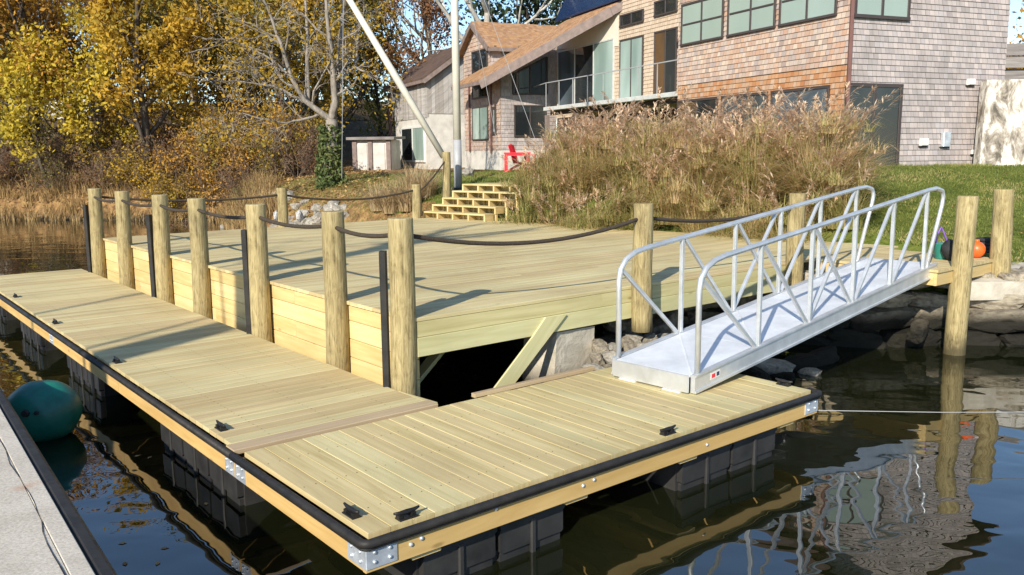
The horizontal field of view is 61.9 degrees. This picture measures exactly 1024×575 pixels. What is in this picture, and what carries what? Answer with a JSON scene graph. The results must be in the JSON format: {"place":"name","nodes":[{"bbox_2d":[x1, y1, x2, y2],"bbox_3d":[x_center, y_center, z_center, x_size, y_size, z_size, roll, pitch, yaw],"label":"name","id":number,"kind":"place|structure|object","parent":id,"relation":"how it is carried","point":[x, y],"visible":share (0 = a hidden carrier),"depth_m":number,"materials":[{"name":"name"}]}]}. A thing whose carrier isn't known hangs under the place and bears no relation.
{"place":"outdoors","nodes":[
{"label":"outdoors","id":0,"kind":"place"},
{"bbox_2d":[279,169,515,221],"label":"lawn grass","id":1,"kind":"structure","parent":0,"point":[493,175],"depth_m":25.32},
{"bbox_2d":[0,220,1023,574],"bbox_3d":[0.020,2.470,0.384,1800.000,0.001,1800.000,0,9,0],"label":"water","id":2,"kind":"structure","parent":0,"point":[882,474],"depth_m":6.39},
{"bbox_2d":[7,380,82,441],"bbox_3d":[-4.267,1.131,7.759,0.650,0.570,0.624,0,9,0],"label":"mooring buoy","id":3,"kind":"object","parent":2,"relation":"on","point":[46,410],"visible":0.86,"depth_m":7.58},
{"bbox_2d":[82,188,106,277],"bbox_3d":[-7.389,-0.272,15.242,0.324,2.976,0.249,0,9,0],"label":"piling","id":4,"kind":"object","parent":2,"relation":"in","point":[94,242],"visible":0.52,"depth_m":15.06,"materials":[{"name":"brown wood"}]},
{"bbox_2d":[114,191,134,288],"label":"piling","id":5,"kind":"object","parent":2,"relation":"in","point":[124,244],"visible":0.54,"depth_m":13.76,"materials":[{"name":"brown wood"}]},
{"bbox_2d":[145,194,173,303],"bbox_3d":[-5.099,0.139,12.485,0.316,2.977,0.248,0,9,0],"label":"piling","id":6,"kind":"object","parent":2,"relation":"in","point":[159,249],"visible":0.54,"depth_m":12.31,"materials":[{"name":"brown wood"}]},
{"bbox_2d":[187,198,211,318],"bbox_3d":[-4.108,0.311,11.320,0.253,2.976,0.250,0,9,0],"label":"piling","id":7,"kind":"object","parent":2,"relation":"in","point":[201,279],"visible":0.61,"depth_m":11.13,"materials":[{"name":"brown wood"}]},
{"bbox_2d":[0,269,437,505],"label":"floating dock","id":8,"kind":"object","parent":2,"relation":"on","point":[221,391],"visible":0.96,"depth_m":8.08,"materials":[{"name":"brown wood"}]},
{"bbox_2d":[241,204,272,342],"bbox_3d":[-2.891,0.533,9.828,0.305,2.975,0.249,0,9,0],"label":"piling","id":9,"kind":"object","parent":2,"relation":"in","point":[255,258],"visible":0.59,"depth_m":9.64,"materials":[{"name":"brown wood"}]},
{"bbox_2d":[321,211,349,371],"bbox_3d":[-1.740,0.734,8.475,0.264,2.976,0.245,0,9,0],"label":"piling","id":10,"kind":"object","parent":2,"relation":"in","point":[336,299],"visible":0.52,"depth_m":8.28,"materials":[{"name":"brown wood"}]},
{"bbox_2d":[379,217,416,395],"bbox_3d":[-0.983,0.875,7.532,0.304,2.976,0.250,0,9,0],"label":"piling","id":11,"kind":"object","parent":2,"relation":"in","point":[401,375],"visible":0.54,"depth_m":7.35,"materials":[{"name":"brown wood"}]},
{"bbox_2d":[93,196,387,237],"bbox_3d":[-4.178,-1.008,11.182,0.040,0.096,10.100,-8,11,-39],"label":"rope rail","id":12,"kind":"object","parent":11,"relation":"attached to","point":[353,233],"visible":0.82,"depth_m":9.29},
{"bbox_2d":[414,204,791,245],"bbox_3d":[1.357,-0.668,9.048,5.812,0.221,0.146,-7,11,-37],"label":"rope rail","id":13,"kind":"object","parent":11,"relation":"attached to","point":[489,243],"visible":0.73,"depth_m":8.36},
{"bbox_2d":[229,366,821,574],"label":"floating dock","id":14,"kind":"object","parent":2,"relation":"on","point":[467,487],"visible":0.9,"depth_m":5.79,"materials":[{"name":"brown wood"}]},
{"bbox_2d":[611,185,945,393],"bbox_3d":[3.074,-0.213,9.066,5.192,1.587,0.941,-9,12,-42],"label":"gangway","id":15,"kind":"object","parent":14,"relation":"on","point":[733,340],"visible":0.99,"depth_m":8.47,"materials":[{"name":"metal"}]},
{"bbox_2d":[522,325,594,387],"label":"concrete pier","id":16,"kind":"structure","parent":2,"relation":"in","point":[564,351],"depth_m":8.75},
{"bbox_2d":[103,217,897,396],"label":"timber deck","id":17,"kind":"structure","parent":16,"relation":"on","point":[468,296],"depth_m":10.23,"materials":[{"name":"brown wood"}]},
{"bbox_2d":[276,188,288,226],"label":"piling","id":18,"kind":"object","parent":17,"relation":"attached to","point":[282,203],"visible":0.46,"depth_m":17.07,"materials":[{"name":"brown wood"}]},
{"bbox_2d":[102,190,412,201],"bbox_3d":[-4.731,-1.825,17.116,6.766,0.296,0.184,-8,11,-39],"label":"rope rail","id":19,"kind":"object","parent":18,"relation":"attached to","point":[139,199],"visible":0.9,"depth_m":16.98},
{"bbox_2d":[412,184,420,217],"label":"piling","id":20,"kind":"object","parent":17,"relation":"attached to","point":[416,201],"visible":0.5,"depth_m":19.25,"materials":[{"name":"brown wood"}]},
{"bbox_2d":[422,183,545,220],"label":"wooden steps","id":21,"kind":"structure","parent":17,"relation":"on","point":[488,204],"depth_m":19.01,"materials":[{"name":"brown wood"}]},
{"bbox_2d":[631,203,653,332],"bbox_3d":[1.390,-0.210,9.076,0.239,1.366,0.235,0,9,0],"label":"piling","id":22,"kind":"object","parent":17,"relation":"attached to","point":[642,315],"visible":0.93,"depth_m":8.99,"materials":[{"name":"brown wood"}]},
{"bbox_2d":[785,193,805,285],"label":"piling","id":23,"kind":"object","parent":17,"relation":"attached to","point":[795,218],"visible":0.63,"depth_m":10.82,"materials":[{"name":"brown wood"}]},
{"bbox_2d":[755,358,795,374],"bbox_3d":[3.014,0.937,9.855,0.494,0.240,0.374,13,14,35],"label":"bank boulder","id":24,"kind":"object","parent":2,"relation":"in","point":[770,366],"visible":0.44,"depth_m":9.72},
{"bbox_2d":[783,353,819,370],"bbox_3d":[3.342,0.928,10.016,0.518,0.249,0.256,-12,11,-17],"label":"bank boulder","id":25,"kind":"object","parent":2,"relation":"in","point":[801,360],"visible":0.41,"depth_m":9.94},
{"bbox_2d":[809,346,839,366],"bbox_3d":[3.716,0.846,10.260,0.460,0.221,0.235,-19,2,-28],"label":"bank boulder","id":26,"kind":"object","parent":2,"relation":"in","point":[827,355],"visible":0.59,"depth_m":10.18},
{"bbox_2d":[0,98,1023,350],"bbox_3d":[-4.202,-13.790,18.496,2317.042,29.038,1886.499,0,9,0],"label":"ground","id":27,"kind":"structure","parent":0,"point":[350,128],"depth_m":18.86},
{"bbox_2d":[0,141,48,181],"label":"shrub","id":28,"kind":"object","parent":27,"relation":"on","point":[7,161],"visible":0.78,"depth_m":36.52,"materials":[{"name":"brown plant"}]},
{"bbox_2d":[0,21,67,190],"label":"young maple","id":29,"kind":"object","parent":27,"relation":"on","point":[16,133],"visible":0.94,"depth_m":34.65,"materials":[{"name":"yellow plant"}]},
{"bbox_2d":[0,119,71,172],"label":"shrub","id":30,"kind":"object","parent":27,"relation":"on","point":[49,134],"visible":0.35,"depth_m":37.66,"materials":[{"name":"brown plant"}]},
{"bbox_2d":[0,0,88,165],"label":"oak tree","id":31,"kind":"object","parent":27,"relation":"on","point":[23,13],"visible":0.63,"depth_m":37.52,"materials":[{"name":"yellow plant"}]},
{"bbox_2d":[18,151,82,191],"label":"shrub","id":32,"kind":"object","parent":27,"relation":"on","point":[50,176],"visible":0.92,"depth_m":35.46,"materials":[{"name":"brown plant"}]},
{"bbox_2d":[0,1,102,149],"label":"understory tree","id":33,"kind":"object","parent":27,"relation":"on","point":[3,58],"visible":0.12,"depth_m":42.66,"materials":[{"name":"yellow plant"}]},
{"bbox_2d":[0,388,116,574],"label":"concrete quay","id":34,"kind":"structure","parent":27,"relation":"on","point":[44,530],"depth_m":4.07,"materials":[{"name":"grey concrete"}]},
{"bbox_2d":[0,0,134,148],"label":"understory tree","id":35,"kind":"object","parent":27,"relation":"on","point":[70,36],"visible":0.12,"depth_m":43.92,"materials":[{"name":"yellow plant"}]},
{"bbox_2d":[46,121,108,179],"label":"shrub","id":36,"kind":"object","parent":27,"relation":"on","point":[64,143],"visible":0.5,"depth_m":36.45,"materials":[{"name":"brown plant"}]},
{"bbox_2d":[27,0,151,175],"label":"young maple","id":37,"kind":"object","parent":27,"relation":"on","point":[75,99],"visible":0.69,"depth_m":35.33,"materials":[{"name":"yellow plant"}]},
{"bbox_2d":[41,105,152,182],"bbox_3d":[-17.620,-6.141,37.000,4.409,3.865,4.364,-9,12,-42],"label":"shrub","id":38,"kind":"object","parent":27,"relation":"on","point":[88,147],"visible":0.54,"depth_m":36.39,"materials":[{"name":"brown plant"}]},
{"bbox_2d":[68,149,130,190],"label":"shrub","id":39,"kind":"object","parent":27,"relation":"on","point":[100,170],"visible":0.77,"depth_m":35.47,"materials":[{"name":"brown plant"}]},
{"bbox_2d":[37,0,169,131],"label":"understory tree","id":40,"kind":"object","parent":27,"relation":"on","point":[89,16],"visible":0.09,"depth_m":43.53,"materials":[{"name":"yellow plant"}]},
{"bbox_2d":[87,145,161,190],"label":"shrub","id":41,"kind":"object","parent":27,"relation":"on","point":[128,175],"visible":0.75,"depth_m":35.09,"materials":[{"name":"plant"}]},
{"bbox_2d":[90,129,161,180],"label":"shrub","id":42,"kind":"object","parent":27,"relation":"on","point":[141,145],"visible":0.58,"depth_m":35.61,"materials":[{"name":"brown plant"}]},
{"bbox_2d":[0,163,285,229],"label":"marsh reeds","id":43,"kind":"object","parent":27,"relation":"on","point":[264,189],"visible":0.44,"depth_m":34.84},
{"bbox_2d":[76,0,221,171],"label":"maple tree","id":44,"kind":"object","parent":27,"relation":"on","point":[103,15],"visible":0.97,"depth_m":34.71,"materials":[{"name":"yellow plant"}]},
{"bbox_2d":[105,104,200,163],"bbox_3d":[-16.139,-6.708,38.437,3.995,3.218,4.529,-3,9,-15],"label":"shrub","id":45,"kind":"object","parent":27,"relation":"on","point":[167,135],"visible":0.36,"depth_m":38.17,"materials":[{"name":"yellow plant"}]},
{"bbox_2d":[0,100,325,192],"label":"undergrowth","id":46,"kind":"object","parent":27,"relation":"on","point":[54,142],"visible":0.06,"depth_m":37.35,"materials":[{"name":"brown plant"}]},
{"bbox_2d":[127,164,201,218],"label":"shrub","id":47,"kind":"object","parent":27,"relation":"on","point":[154,189],"visible":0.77,"depth_m":33.74,"materials":[{"name":"plant"}]},
{"bbox_2d":[0,134,342,196],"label":"dry stems","id":48,"kind":"object","parent":27,"relation":"on","point":[96,167],"visible":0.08,"depth_m":36.26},
{"bbox_2d":[103,0,242,150],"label":"understory tree","id":49,"kind":"object","parent":27,"relation":"on","point":[210,86],"visible":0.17,"depth_m":42.28,"materials":[{"name":"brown plant"}]},
{"bbox_2d":[143,128,203,181],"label":"shrub","id":50,"kind":"object","parent":27,"relation":"on","point":[162,145],"visible":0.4,"depth_m":35.49,"materials":[{"name":"brown plant"}]},
{"bbox_2d":[138,113,220,181],"bbox_3d":[-13.389,-5.792,35.454,4.001,2.965,4.196,-4,10,-22],"label":"shrub","id":51,"kind":"object","parent":27,"relation":"on","point":[164,159],"visible":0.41,"depth_m":34.86,"materials":[{"name":"orange plant"}]},
{"bbox_2d":[128,0,232,155],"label":"oak tree","id":52,"kind":"object","parent":27,"relation":"on","point":[195,89],"visible":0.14,"depth_m":40.50,"materials":[{"name":"yellow plant"}]},
{"bbox_2d":[4,167,388,223],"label":"fallen leaves","id":53,"kind":"object","parent":27,"relation":"on","point":[287,179],"visible":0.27,"depth_m":28.29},
{"bbox_2d":[165,133,238,205],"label":"shrub","id":54,"kind":"object","parent":27,"relation":"on","point":[203,177],"visible":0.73,"depth_m":33.85,"materials":[{"name":"orange plant"}]},
{"bbox_2d":[143,0,275,127],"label":"understory tree","id":55,"kind":"object","parent":27,"relation":"on","point":[227,101],"visible":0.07,"depth_m":44.13,"materials":[{"name":"yellow plant"}]},
{"bbox_2d":[158,88,265,173],"bbox_3d":[-12.211,-6.481,35.845,4.801,3.790,5.035,-3,9,-17],"label":"shrub","id":56,"kind":"object","parent":27,"relation":"on","point":[226,120],"visible":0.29,"depth_m":35.04,"materials":[{"name":"orange plant"}]},
{"bbox_2d":[129,0,333,127],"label":"oak tree","id":57,"kind":"object","parent":27,"relation":"on","point":[259,19],"visible":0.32,"depth_m":37.26,"materials":[{"name":"yellow plant"}]},
{"bbox_2d":[207,151,259,206],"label":"shrub","id":58,"kind":"object","parent":27,"relation":"on","point":[231,177],"visible":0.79,"depth_m":32.37,"materials":[{"name":"brown plant"}]},
{"bbox_2d":[173,101,297,188],"bbox_3d":[-11.775,-5.888,35.250,4.621,3.691,4.668,-8,12,-41],"label":"shrub","id":59,"kind":"object","parent":27,"relation":"on","point":[214,144],"visible":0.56,"depth_m":34.48,"materials":[{"name":"brown plant"}]},
{"bbox_2d":[216,106,293,180],"bbox_3d":[-10.357,-5.825,34.644,3.734,3.156,3.916,-7,11,-34],"label":"shrub","id":60,"kind":"object","parent":27,"relation":"on","point":[241,159],"visible":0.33,"depth_m":34.05,"materials":[{"name":"orange plant"}]},
{"bbox_2d":[197,0,325,127],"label":"understory tree","id":61,"kind":"object","parent":27,"relation":"on","point":[274,94],"visible":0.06,"depth_m":44.93,"materials":[{"name":"yellow plant"}]},
{"bbox_2d":[218,94,314,175],"bbox_3d":[-9.658,-6.101,34.423,3.467,3.472,3.636,1,9,7],"label":"shrub","id":62,"kind":"object","parent":27,"relation":"on","point":[279,110],"visible":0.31,"depth_m":34.09,"materials":[{"name":"orange plant"}]},
{"bbox_2d":[241,127,302,179],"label":"shrub","id":63,"kind":"object","parent":27,"relation":"on","point":[263,169],"visible":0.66,"depth_m":33.51,"materials":[{"name":"brown plant"}]},
{"bbox_2d":[160,0,411,190],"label":"ivy tree","id":64,"kind":"object","parent":27,"relation":"on","point":[329,155],"visible":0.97,"depth_m":25.54,"materials":[{"name":"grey plant"}]},
{"bbox_2d":[258,108,318,177],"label":"shrub","id":65,"kind":"object","parent":27,"relation":"on","point":[305,146],"visible":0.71,"depth_m":33.03,"materials":[{"name":"brown plant"}]},
{"bbox_2d":[235,97,344,177],"bbox_3d":[-9.383,-5.994,34.778,4.108,3.686,4.149,-8,11,-39],"label":"shrub","id":66,"kind":"object","parent":27,"relation":"on","point":[286,129],"visible":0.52,"depth_m":34.21,"materials":[{"name":"brown plant"}]},
{"bbox_2d":[199,0,393,164],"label":"olive tree","id":67,"kind":"object","parent":27,"relation":"on","point":[301,75],"visible":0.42,"depth_m":37.33,"materials":[{"name":"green plant"}]},
{"bbox_2d":[254,0,420,157],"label":"oak tree","id":68,"kind":"object","parent":27,"relation":"on","point":[360,92],"visible":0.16,"depth_m":46.30,"materials":[{"name":"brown plant"}]},
{"bbox_2d":[287,0,394,131],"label":"understory tree","id":69,"kind":"object","parent":27,"relation":"on","point":[351,77],"visible":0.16,"depth_m":47.14,"materials":[{"name":"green plant"}]},
{"bbox_2d":[346,136,404,170],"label":"storage shed","id":70,"kind":"structure","parent":27,"relation":"on","point":[375,153],"depth_m":38.61,"materials":[{"name":"paint"}]},
{"bbox_2d":[343,0,410,136],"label":"understory tree","id":71,"kind":"object","parent":27,"relation":"on","point":[376,89],"visible":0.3,"depth_m":47.98,"materials":[{"name":"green plant"}]},
{"bbox_2d":[355,159,442,213],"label":"grass clump","id":72,"kind":"object","parent":27,"relation":"on","point":[393,204],"visible":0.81,"depth_m":21.06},
{"bbox_2d":[378,0,447,69],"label":"bare tree","id":73,"kind":"object","parent":27,"relation":"on","point":[419,34],"visible":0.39,"depth_m":46.66,"materials":[{"name":"grey plant"}]},
{"bbox_2d":[372,0,466,77],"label":"russet tree","id":74,"kind":"object","parent":27,"relation":"on","point":[431,9],"visible":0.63,"depth_m":43.41,"materials":[{"name":"brown plant"}]},
{"bbox_2d":[383,44,464,168],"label":"house","id":75,"kind":"structure","parent":27,"relation":"on","point":[428,85],"depth_m":38.83,"materials":[{"name":"paint"}]},
{"bbox_2d":[401,126,425,161],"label":"glass door","id":76,"kind":"structure","parent":75,"relation":"in","point":[413,148],"depth_m":40.23,"materials":[{"name":"white paint"}]},
{"bbox_2d":[442,152,450,196],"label":"piling","id":77,"kind":"object","parent":27,"relation":"on","point":[446,181],"visible":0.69,"depth_m":20.06,"materials":[{"name":"brown wood"}]},
{"bbox_2d":[451,0,461,190],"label":"flag mast","id":78,"kind":"object","parent":27,"relation":"on","point":[457,154],"visible":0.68,"depth_m":20.47,"materials":[{"name":"metal"}]},
{"bbox_2d":[346,0,443,158],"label":"boom spar","id":79,"kind":"object","parent":78,"relation":"attached to","point":[398,81],"visible":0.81,"depth_m":19.99,"materials":[{"name":"beige paint"}]},
{"bbox_2d":[427,0,570,53],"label":"bare tree","id":80,"kind":"object","parent":27,"relation":"on","point":[474,14],"visible":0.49,"depth_m":41.93,"materials":[{"name":"grey plant"}]},
{"bbox_2d":[436,0,572,42],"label":"bare tree","id":81,"kind":"object","parent":27,"relation":"on","point":[526,13],"visible":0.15,"depth_m":45.89,"materials":[{"name":"brown plant"}]},
{"bbox_2d":[451,0,678,169],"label":"house wing","id":82,"kind":"structure","parent":27,"relation":"on","point":[623,52],"depth_m":32.94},
{"bbox_2d":[471,48,488,99],"bbox_3d":[-1.341,-8.908,35.625,0.100,1.977,1.702,-4,10,-24],"label":"window","id":83,"kind":"structure","parent":82,"relation":"in","point":[476,64],"depth_m":35.67,"materials":[{"name":"grey glass"}]},
{"bbox_2d":[472,105,488,140],"bbox_3d":[-1.338,-6.918,35.965,0.100,1.398,1.739,-4,10,-24],"label":"window","id":84,"kind":"structure","parent":82,"relation":"in","point":[480,120],"depth_m":35.88,"materials":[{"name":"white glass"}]},
{"bbox_2d":[514,105,545,136],"bbox_3d":[0.735,-6.737,34.516,1.406,1.262,0.100,-4,9,-21],"label":"window","id":85,"kind":"structure","parent":82,"relation":"in","point":[535,114],"depth_m":34.48,"materials":[{"name":"grey glass"}]},
{"bbox_2d":[512,56,547,94],"bbox_3d":[0.726,-8.503,34.232,1.548,1.542,0.070,-4,9,-21],"label":"window","id":86,"kind":"structure","parent":82,"relation":"in","point":[536,73],"depth_m":34.29,"materials":[{"name":"grey glass"}]},
{"bbox_2d":[619,35,643,97],"bbox_3d":[4.134,-7.551,29.569,0.100,2.143,1.496,-4,10,-24],"label":"balcony door","id":87,"kind":"structure","parent":82,"relation":"in","point":[631,50],"depth_m":29.52,"materials":[{"name":"glass"}]},
{"bbox_2d":[619,9,644,27],"bbox_3d":[4.113,-9.244,29.323,0.100,0.431,1.516,-4,10,-24],"label":"window","id":88,"kind":"structure","parent":82,"relation":"in","point":[635,17],"depth_m":29.27,"materials":[{"name":"glass"}]},
{"bbox_2d":[653,27,677,93],"bbox_3d":[4.982,-7.272,27.718,0.100,2.147,1.273,-4,10,-24],"label":"balcony door","id":89,"kind":"structure","parent":82,"relation":"in","point":[665,41],"depth_m":27.65,"materials":[{"name":"glass"}]},
{"bbox_2d":[653,0,677,17],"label":"window","id":90,"kind":"structure","parent":82,"relation":"in","point":[661,7],"depth_m":27.49,"materials":[{"name":"glass"}]},
{"bbox_2d":[484,81,946,243],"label":"ornamental grass","id":91,"kind":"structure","parent":27,"relation":"on","point":[676,171],"depth_m":15.49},
{"bbox_2d":[600,262,1023,348],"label":"sea wall","id":92,"kind":"structure","parent":27,"relation":"on","point":[996,304],"depth_m":11.07,"materials":[{"name":"stone"}]},
{"bbox_2d":[613,326,642,335],"bbox_3d":[1.384,0.530,10.192,0.489,0.314,0.646,7,27,8],"label":"bank boulder","id":93,"kind":"object","parent":92,"relation":"on","point":[629,331],"visible":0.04,"depth_m":9.94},
{"bbox_2d":[642,309,677,335],"bbox_3d":[1.813,0.470,10.194,0.299,0.292,0.633,-12,18,36],"label":"bank boulder","id":94,"kind":"object","parent":93,"relation":"on","point":[660,325],"visible":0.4,"depth_m":10.05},
{"bbox_2d":[820,249,992,285],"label":"landing platform","id":95,"kind":"structure","parent":92,"relation":"on","point":[941,274],"depth_m":11.12,"materials":[{"name":"brown wood"}]},
{"bbox_2d":[906,319,929,343],"bbox_3d":[5.154,0.550,10.823,0.217,0.204,0.425,8,28,36],"label":"bank boulder","id":96,"kind":"object","parent":92,"relation":"on","point":[918,331],"visible":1,"depth_m":10.71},
{"bbox_2d":[989,189,1013,276],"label":"piling","id":97,"kind":"object","parent":92,"relation":"on","point":[1000,254],"visible":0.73,"depth_m":11.09,"materials":[{"name":"brown wood"}]},
{"bbox_2d":[677,0,1010,165],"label":"shingled house","id":98,"kind":"structure","parent":27,"relation":"on","point":[938,61],"depth_m":20.13,"materials":[{"name":"beige"}]},
{"bbox_2d":[677,96,718,132],"bbox_3d":[5.215,-4.436,24.122,0.100,1.772,1.855,-4,10,-24],"label":"sliding door","id":99,"kind":"structure","parent":98,"relation":"in","point":[709,101],"depth_m":23.88,"materials":[{"name":"grey glass"}]},
{"bbox_2d":[680,0,724,46],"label":"window","id":100,"kind":"structure","parent":98,"relation":"in","point":[701,20],"depth_m":23.52,"materials":[{"name":"teal glass"}]},
{"bbox_2d":[720,91,768,132],"bbox_3d":[6.040,-4.163,22.322,0.100,1.772,1.825,-4,10,-24],"label":"sliding door","id":101,"kind":"structure","parent":98,"relation":"in","point":[759,100],"depth_m":22.16,"materials":[{"name":"glass"}]},
{"bbox_2d":[726,0,776,36],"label":"window","id":102,"kind":"structure","parent":98,"relation":"in","point":[743,16],"depth_m":21.73,"materials":[{"name":"glass"}]},
{"bbox_2d":[770,85,830,139],"bbox_3d":[6.873,-3.887,20.505,0.100,1.772,1.938,-4,10,-24],"label":"sliding door","id":103,"kind":"structure","parent":98,"relation":"in","point":[810,94],"depth_m":20.24,"materials":[{"name":"glass"}]},
{"bbox_2d":[778,0,837,26],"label":"window","id":104,"kind":"structure","parent":98,"relation":"in","point":[791,12],"depth_m":20.03,"materials":[{"name":"glass"}]},
{"bbox_2d":[844,83,903,165],"bbox_3d":[8.209,-3.682,19.417,1.638,1.879,0.100,-4,9,-21],"label":"sliding door","id":105,"kind":"structure","parent":98,"relation":"in","point":[892,118],"depth_m":19.47,"materials":[{"name":"grey glass"}]},
{"bbox_2d":[854,0,910,20],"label":"window","id":106,"kind":"structure","parent":98,"relation":"in","point":[899,10],"depth_m":19.04,"materials":[{"name":"glass"}]},
{"bbox_2d":[1004,43,1023,78],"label":"board wall","id":107,"kind":"structure","parent":98,"relation":"attached to","point":[1015,56],"depth_m":21.58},
{"bbox_2d":[841,162,1023,264],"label":"lawn grass","id":108,"kind":"structure","parent":27,"relation":"on","point":[958,165],"depth_m":16.55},
{"bbox_2d":[943,196,978,355],"bbox_3d":[5.534,0.450,10.620,0.294,3.162,0.270,0,9,0],"label":"piling","id":109,"kind":"object","parent":27,"relation":"on","point":[958,305],"visible":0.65,"depth_m":10.44,"materials":[{"name":"brown wood"}]},
{"bbox_2d":[973,79,1023,166],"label":"concrete wall","id":110,"kind":"structure","parent":27,"relation":"on","point":[999,138],"depth_m":20.06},
{"bbox_2d":[0,0,1023,131],"label":"sky","id":111,"kind":"structure","parent":0,"point":[1015,5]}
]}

